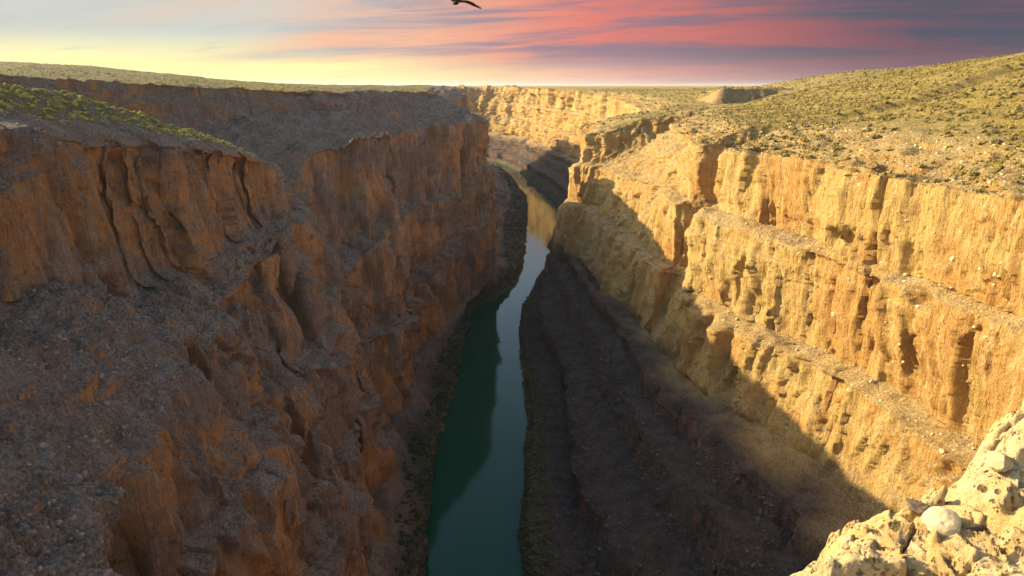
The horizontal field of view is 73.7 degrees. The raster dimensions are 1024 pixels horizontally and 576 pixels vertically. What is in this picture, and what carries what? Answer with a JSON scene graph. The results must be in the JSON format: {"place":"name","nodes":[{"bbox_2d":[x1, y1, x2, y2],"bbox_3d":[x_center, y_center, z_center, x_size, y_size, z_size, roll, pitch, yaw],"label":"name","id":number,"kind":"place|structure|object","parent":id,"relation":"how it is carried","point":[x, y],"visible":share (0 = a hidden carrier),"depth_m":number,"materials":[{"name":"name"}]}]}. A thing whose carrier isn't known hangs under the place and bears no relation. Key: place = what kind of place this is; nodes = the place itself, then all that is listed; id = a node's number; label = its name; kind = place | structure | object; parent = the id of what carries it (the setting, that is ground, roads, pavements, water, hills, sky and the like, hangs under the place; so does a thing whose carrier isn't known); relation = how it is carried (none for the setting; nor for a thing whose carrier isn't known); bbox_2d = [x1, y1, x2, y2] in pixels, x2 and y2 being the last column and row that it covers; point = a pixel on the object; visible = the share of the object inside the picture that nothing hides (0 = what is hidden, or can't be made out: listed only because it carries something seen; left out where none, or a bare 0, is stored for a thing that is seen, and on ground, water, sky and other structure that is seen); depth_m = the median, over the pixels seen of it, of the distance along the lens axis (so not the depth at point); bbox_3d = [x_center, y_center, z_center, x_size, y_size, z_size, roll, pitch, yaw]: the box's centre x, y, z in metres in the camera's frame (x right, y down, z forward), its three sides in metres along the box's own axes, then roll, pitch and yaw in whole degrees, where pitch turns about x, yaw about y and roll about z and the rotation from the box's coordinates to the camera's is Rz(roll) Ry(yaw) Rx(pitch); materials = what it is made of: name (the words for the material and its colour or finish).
{"place":"outdoors","nodes":[
{"label":"outdoors","id":0,"kind":"place"},
{"bbox_2d":[0,81,501,575],"bbox_3d":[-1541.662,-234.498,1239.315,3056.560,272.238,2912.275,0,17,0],"label":"canyon wall","id":1,"kind":"structure","parent":0,"point":[267,451],"depth_m":287.85,"materials":[{"name":"orange stone"}]},
{"bbox_2d":[0,83,255,155],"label":"scrub","id":2,"kind":"object","parent":1,"relation":"on","point":[23,95],"visible":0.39,"depth_m":271.37,"materials":[{"name":"green plant"}]},
{"bbox_2d":[0,180,305,575],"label":"scree","id":3,"kind":"structure","parent":1,"relation":"on","point":[84,472],"depth_m":189.16,"materials":[{"name":"stone"}]},
{"bbox_2d":[0,61,442,94],"bbox_3d":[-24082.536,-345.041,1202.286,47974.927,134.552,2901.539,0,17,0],"label":"plateau","id":4,"kind":"structure","parent":1,"relation":"on","point":[45,77],"depth_m":723.47,"materials":[{"name":"beige soil"}]},
{"bbox_2d":[2,63,433,92],"bbox_3d":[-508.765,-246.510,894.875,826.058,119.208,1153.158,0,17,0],"label":"scrub","id":5,"kind":"object","parent":4,"relation":"on","point":[171,80],"visible":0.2,"depth_m":738.28,"materials":[{"name":"green plant"}]},
{"bbox_2d":[0,83,470,165],"bbox_3d":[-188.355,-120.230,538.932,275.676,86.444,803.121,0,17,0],"label":"scree","id":6,"kind":"structure","parent":1,"relation":"on","point":[58,143],"depth_m":358.28,"materials":[{"name":"stone"}]},
{"bbox_2d":[369,164,527,575],"bbox_3d":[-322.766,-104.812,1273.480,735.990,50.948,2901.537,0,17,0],"label":"riverbank","id":7,"kind":"structure","parent":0,"point":[387,553],"depth_m":554.86,"materials":[{"name":"red stone"}]},
{"bbox_2d":[395,167,528,575],"bbox_3d":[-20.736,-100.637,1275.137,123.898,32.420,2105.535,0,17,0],"label":"riverside thicket","id":8,"kind":"object","parent":7,"relation":"on","point":[402,534],"visible":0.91,"depth_m":640.93,"materials":[{"name":"green plant"}]},
{"bbox_2d":[451,0,481,8],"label":"vulture","id":9,"kind":"object","parent":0,"point":[455,2],"visible":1,"depth_m":25.07,"materials":[{"name":"black"}]},
{"bbox_2d":[424,161,557,575],"bbox_3d":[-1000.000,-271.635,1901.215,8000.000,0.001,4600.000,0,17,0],"label":"river","id":10,"kind":"structure","parent":0,"point":[477,484],"depth_m":558.62,"materials":[{"name":"teal liquid"}]},
{"bbox_2d":[0,0,1023,85],"label":"sky","id":11,"kind":"structure","parent":0,"point":[325,42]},
{"bbox_2d":[486,132,866,575],"bbox_3d":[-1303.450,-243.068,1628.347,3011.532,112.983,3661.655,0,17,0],"label":"riverbank","id":12,"kind":"structure","parent":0,"point":[805,491],"depth_m":431.84,"materials":[{"name":"beige stone"}]},
{"bbox_2d":[516,169,564,575],"bbox_3d":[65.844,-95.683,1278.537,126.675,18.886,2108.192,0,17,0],"label":"riverside thicket","id":13,"kind":"object","parent":12,"relation":"on","point":[541,520],"visible":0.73,"depth_m":516.04,"materials":[{"name":"green plant"}]},
{"bbox_2d":[526,250,814,575],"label":"scree","id":14,"kind":"structure","parent":12,"relation":"on","point":[689,551],"depth_m":451.75,"materials":[{"name":"stone"}]},
{"bbox_2d":[465,90,1023,520],"bbox_3d":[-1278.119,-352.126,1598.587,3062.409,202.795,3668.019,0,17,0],"label":"canyon wall","id":15,"kind":"structure","parent":0,"point":[868,454],"depth_m":389.68,"materials":[{"name":"orange stone"}]},
{"bbox_2d":[449,53,1023,206],"bbox_3d":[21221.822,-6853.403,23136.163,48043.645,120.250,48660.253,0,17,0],"label":"plateau","id":16,"kind":"structure","parent":15,"relation":"on","point":[735,96],"depth_m":465.64,"materials":[{"name":"beige soil"}]},
{"bbox_2d":[573,64,932,112],"bbox_3d":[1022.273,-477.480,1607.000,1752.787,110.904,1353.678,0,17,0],"label":"scrub","id":17,"kind":"object","parent":16,"relation":"on","point":[782,86],"visible":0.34,"depth_m":1273.37,"materials":[{"name":"green plant"}]},
{"bbox_2d":[566,108,1023,468],"bbox_3d":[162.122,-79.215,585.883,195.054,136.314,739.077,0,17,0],"label":"scree","id":18,"kind":"structure","parent":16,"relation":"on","point":[833,314],"depth_m":403.12,"materials":[{"name":"stone"}]},
{"bbox_2d":[575,52,1023,196],"bbox_3d":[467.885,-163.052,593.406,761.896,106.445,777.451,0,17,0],"label":"scrub","id":19,"kind":"object","parent":16,"relation":"on","point":[835,92],"visible":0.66,"depth_m":579.22,"materials":[{"name":"green plant"}]},
{"bbox_2d":[870,133,880,138],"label":"rock","id":20,"kind":"object","parent":16,"relation":"on","point":[873,136],"visible":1,"depth_m":386.60,"materials":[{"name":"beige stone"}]},
{"bbox_2d":[870,161,880,167],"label":"desert shrub","id":21,"kind":"object","parent":16,"relation":"on","point":[876,164],"visible":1,"depth_m":354.58,"materials":[{"name":"beige plant"}]},
{"bbox_2d":[915,162,924,166],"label":"rock","id":22,"kind":"object","parent":16,"relation":"on","point":[920,165],"visible":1,"depth_m":334.05,"materials":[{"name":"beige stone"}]},
{"bbox_2d":[932,178,941,182],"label":"rock","id":23,"kind":"object","parent":16,"relation":"on","point":[936,180],"visible":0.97,"depth_m":312.62,"materials":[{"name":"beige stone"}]},
{"bbox_2d":[956,170,966,175],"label":"rock","id":24,"kind":"object","parent":16,"relation":"on","point":[960,173],"visible":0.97,"depth_m":307.08,"materials":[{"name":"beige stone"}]},
{"bbox_2d":[967,169,976,175],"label":"desert shrub","id":25,"kind":"object","parent":16,"relation":"on","point":[972,172],"visible":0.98,"depth_m":297.44,"materials":[{"name":"beige plant"}]},
{"bbox_2d":[987,155,996,159],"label":"desert shrub","id":26,"kind":"object","parent":16,"relation":"on","point":[990,157],"visible":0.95,"depth_m":308.75,"materials":[{"name":"beige plant"}]},
{"bbox_2d":[989,167,999,172],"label":"rock","id":27,"kind":"object","parent":16,"relation":"on","point":[994,170],"visible":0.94,"depth_m":291.56,"materials":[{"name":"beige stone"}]},
{"bbox_2d":[991,138,1002,143],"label":"rock","id":28,"kind":"object","parent":16,"relation":"on","point":[996,141],"visible":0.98,"depth_m":319.09,"materials":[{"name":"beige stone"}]},
{"bbox_2d":[993,163,1004,168],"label":"rock","id":29,"kind":"object","parent":16,"relation":"on","point":[998,166],"visible":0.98,"depth_m":292.62,"materials":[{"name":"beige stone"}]},
{"bbox_2d":[998,157,1006,163],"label":"desert shrub","id":30,"kind":"object","parent":16,"relation":"on","point":[1001,161],"visible":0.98,"depth_m":295.64,"materials":[{"name":"beige plant"}]},
{"bbox_2d":[1003,153,1012,157],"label":"rock","id":31,"kind":"object","parent":16,"relation":"on","point":[1007,155],"visible":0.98,"depth_m":299.73,"materials":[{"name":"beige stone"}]},
{"bbox_2d":[1008,135,1017,139],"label":"desert shrub","id":32,"kind":"object","parent":16,"relation":"on","point":[1011,137],"visible":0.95,"depth_m":317.74,"materials":[{"name":"beige plant"}]},
{"bbox_2d":[790,399,1023,575],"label":"rock outcrop","id":33,"kind":"object","parent":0,"point":[906,542],"visible":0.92,"depth_m":19.86,"materials":[{"name":"stone"}]},
{"bbox_2d":[841,540,853,549],"bbox_3d":[10.219,7.782,20.527,0.632,0.400,0.467,-15,22,-41],"label":"rock","id":34,"kind":"object","parent":33,"relation":"on","point":[844,545],"visible":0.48,"depth_m":20.41,"materials":[{"name":"beige stone"}]},
{"bbox_2d":[906,498,933,516],"bbox_3d":[13.040,7.030,21.130,1.642,0.566,0.764,18,28,24],"label":"boulder","id":35,"kind":"object","parent":33,"relation":"on","point":[917,508],"visible":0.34,"depth_m":21.20,"materials":[{"name":"brown stone"}]},
{"bbox_2d":[921,506,960,537],"bbox_3d":[12.635,6.857,19.970,1.186,0.847,1.063,5,19,-25],"label":"boulder","id":36,"kind":"object","parent":33,"relation":"on","point":[944,522],"visible":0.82,"depth_m":19.66,"materials":[{"name":"beige stone"}]},
{"bbox_2d":[966,526,986,532],"bbox_3d":[13.467,7.080,19.749,0.833,0.414,0.376,2,21,-13],"label":"boulder","id":37,"kind":"object","parent":33,"relation":"on","point":[978,529],"visible":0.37,"depth_m":19.66,"materials":[{"name":"stone"}]},
{"bbox_2d":[986,451,1013,471],"bbox_3d":[15.630,5.597,21.832,0.782,0.590,1.079,10,19,31],"label":"rock","id":38,"kind":"object","parent":33,"relation":"on","point":[999,461],"visible":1,"depth_m":21.66,"materials":[{"name":"beige stone"}]}
]}

